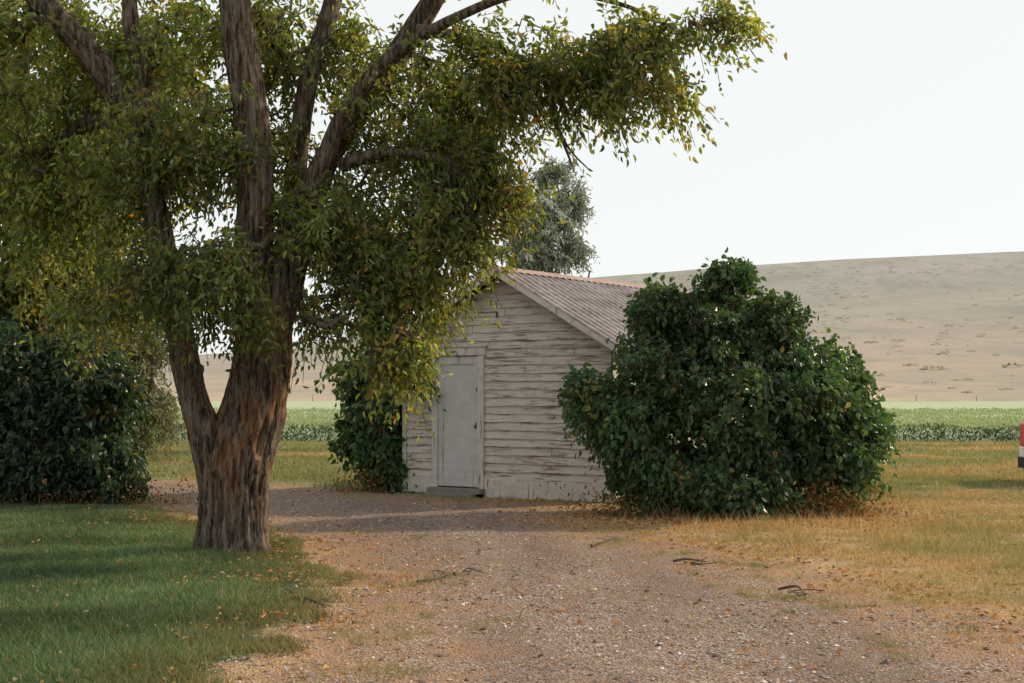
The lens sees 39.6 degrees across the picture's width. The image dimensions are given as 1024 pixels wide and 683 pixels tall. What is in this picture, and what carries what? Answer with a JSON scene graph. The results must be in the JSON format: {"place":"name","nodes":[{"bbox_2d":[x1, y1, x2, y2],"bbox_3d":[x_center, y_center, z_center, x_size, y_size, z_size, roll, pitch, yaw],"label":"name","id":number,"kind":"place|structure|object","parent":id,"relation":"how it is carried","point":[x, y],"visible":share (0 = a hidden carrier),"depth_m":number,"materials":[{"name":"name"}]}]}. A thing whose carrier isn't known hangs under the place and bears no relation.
{"place":"outdoors","nodes":[
{"label":"outdoors","id":0,"kind":"place"},
{"bbox_2d":[0,498,371,682],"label":"lawn grass","id":1,"kind":"structure","parent":0,"point":[76,639],"depth_m":10.92,"materials":[{"name":"green plant"}]},
{"bbox_2d":[0,441,1023,682],"bbox_3d":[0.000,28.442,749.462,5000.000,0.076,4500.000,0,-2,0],"label":"ground","id":2,"kind":"structure","parent":0,"point":[510,650],"depth_m":10.65,"materials":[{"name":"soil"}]},
{"bbox_2d":[0,307,163,505],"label":"lilac bush","id":3,"kind":"object","parent":2,"relation":"on","point":[60,429],"visible":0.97,"depth_m":20.11,"materials":[{"name":"green plant"}]},
{"bbox_2d":[28,313,186,461],"bbox_3d":[-9.694,0.777,32.982,4.810,4.662,3.470,0,-2,0],"label":"russian olive tree","id":4,"kind":"object","parent":2,"relation":"on","point":[162,415],"visible":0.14,"depth_m":32.74,"materials":[{"name":"green plant"}]},
{"bbox_2d":[0,0,232,358],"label":"cottonwood tree","id":5,"kind":"object","parent":2,"relation":"on","point":[10,294],"visible":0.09,"depth_m":21.98,"materials":[{"name":"green plant"}]},
{"bbox_2d":[285,588,329,607],"bbox_3d":[-1.590,1.955,10.837,0.250,0.040,1.115,1,-2,-34],"label":"fallen branch","id":6,"kind":"object","parent":2,"relation":"on","point":[313,600],"visible":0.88,"depth_m":10.73,"materials":[{"name":"wood"}]},
{"bbox_2d":[314,348,445,493],"bbox_3d":[-1.943,1.484,23.069,2.542,2.761,1.649,-1,-2,31],"label":"lilac bush","id":7,"kind":"object","parent":2,"relation":"on","point":[374,446],"visible":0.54,"depth_m":22.87,"materials":[{"name":"green plant"}]},
{"bbox_2d":[0,0,786,553],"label":"cottonwood tree","id":8,"kind":"object","parent":2,"relation":"on","point":[382,276],"visible":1,"depth_m":13.89,"materials":[{"name":"green plant"}]},
{"bbox_2d":[0,466,910,517],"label":"dead undergrowth","id":9,"kind":"object","parent":2,"relation":"on","point":[859,510],"visible":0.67,"depth_m":18.47,"materials":[{"name":"brown plant"}]},
{"bbox_2d":[453,567,483,574],"bbox_3d":[-0.340,2.035,12.470,0.221,0.094,0.335,-1,-2,31],"label":"fallen branch","id":10,"kind":"object","parent":2,"relation":"on","point":[472,569],"visible":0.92,"depth_m":12.46,"materials":[{"name":"wood"}]},
{"bbox_2d":[0,485,1023,682],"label":"fallen leaves","id":11,"kind":"object","parent":2,"relation":"on","point":[650,523],"depth_m":13.39,"materials":[{"name":"brown plant"}]},
{"bbox_2d":[495,155,599,277],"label":"russian olive tree","id":12,"kind":"object","parent":2,"relation":"on","point":[572,248],"visible":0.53,"depth_m":41.66,"materials":[{"name":"green plant"}]},
{"bbox_2d":[168,465,1023,567],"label":"tall dry grass","id":13,"kind":"structure","parent":2,"relation":"on","point":[851,522],"depth_m":16.17,"materials":[{"name":"beige plant"}]},
{"bbox_2d":[590,534,619,546],"bbox_3d":[0.963,2.114,15.045,0.168,0.067,0.981,-1,-2,23],"label":"fallen branch","id":14,"kind":"object","parent":2,"relation":"on","point":[604,540],"visible":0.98,"depth_m":15.05,"materials":[{"name":"brown wood"}]},
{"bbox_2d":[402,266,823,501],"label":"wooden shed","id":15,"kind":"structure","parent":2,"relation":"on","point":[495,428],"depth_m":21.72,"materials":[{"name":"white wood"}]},
{"bbox_2d":[443,356,473,486],"bbox_3d":[-0.828,1.244,22.176,0.766,2.030,0.012,-1,-2,34],"label":"door leaf","id":16,"kind":"structure","parent":15,"relation":"in","point":[458,388],"depth_m":22.18,"materials":[{"name":"grey wood"}]},
{"bbox_2d":[283,523,1023,682],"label":"weed tufts","id":17,"kind":"object","parent":2,"relation":"on","point":[756,564],"visible":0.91,"depth_m":10.92,"materials":[{"name":"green plant"}]},
{"bbox_2d":[673,557,715,564],"bbox_3d":[1.728,2.028,13.151,0.456,0.064,0.204,-2,-3,43],"label":"fallen branch","id":18,"kind":"object","parent":2,"relation":"on","point":[682,559],"visible":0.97,"depth_m":13.12,"materials":[{"name":"wood"}]},
{"bbox_2d":[552,246,901,520],"bbox_3d":[2.889,0.691,19.173,4.417,3.920,3.370,-1,-2,25],"label":"lilac bush","id":19,"kind":"object","parent":2,"relation":"on","point":[813,413],"visible":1,"depth_m":18.49,"materials":[{"name":"green plant"}]},
{"bbox_2d":[777,585,824,595],"bbox_3d":[2.185,1.944,11.105,0.212,0.070,0.498,1,-2,-33],"label":"fallen branch","id":20,"kind":"object","parent":2,"relation":"on","point":[793,591],"visible":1,"depth_m":11.08,"materials":[{"name":"wood"}]},
{"bbox_2d":[1018,422,1023,467],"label":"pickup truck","id":21,"kind":"object","parent":2,"relation":"on","point":[1021,458],"visible":1,"depth_m":25.66,"materials":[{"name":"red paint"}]},
{"bbox_2d":[0,0,1023,354],"label":"sky","id":22,"kind":"structure","parent":0,"point":[886,128],"materials":[{"name":"white"}]},
{"bbox_2d":[137,251,1023,401],"bbox_3d":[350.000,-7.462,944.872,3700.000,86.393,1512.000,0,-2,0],"label":"hill","id":23,"kind":"structure","parent":0,"point":[927,297],"depth_m":532.82,"materials":[{"name":"beige soil"}]},
{"bbox_2d":[333,258,1023,392],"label":"sagebrush","id":24,"kind":"object","parent":23,"relation":"on","point":[925,367],"visible":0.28,"depth_m":454.54,"materials":[{"name":"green plant"}]},
{"bbox_2d":[141,439,1023,487],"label":"meadow grass","id":25,"kind":"structure","parent":0,"point":[927,459],"depth_m":32.18,"materials":[{"name":"plant"}]},
{"bbox_2d":[155,401,1023,441],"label":"crop field","id":26,"kind":"structure","parent":0,"point":[969,421],"depth_m":55.55,"materials":[{"name":"green plant"}]},
{"bbox_2d":[385,467,1023,681],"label":"dry grass","id":27,"kind":"structure","parent":0,"point":[961,496],"depth_m":15.35,"materials":[{"name":"beige plant"}]}
]}

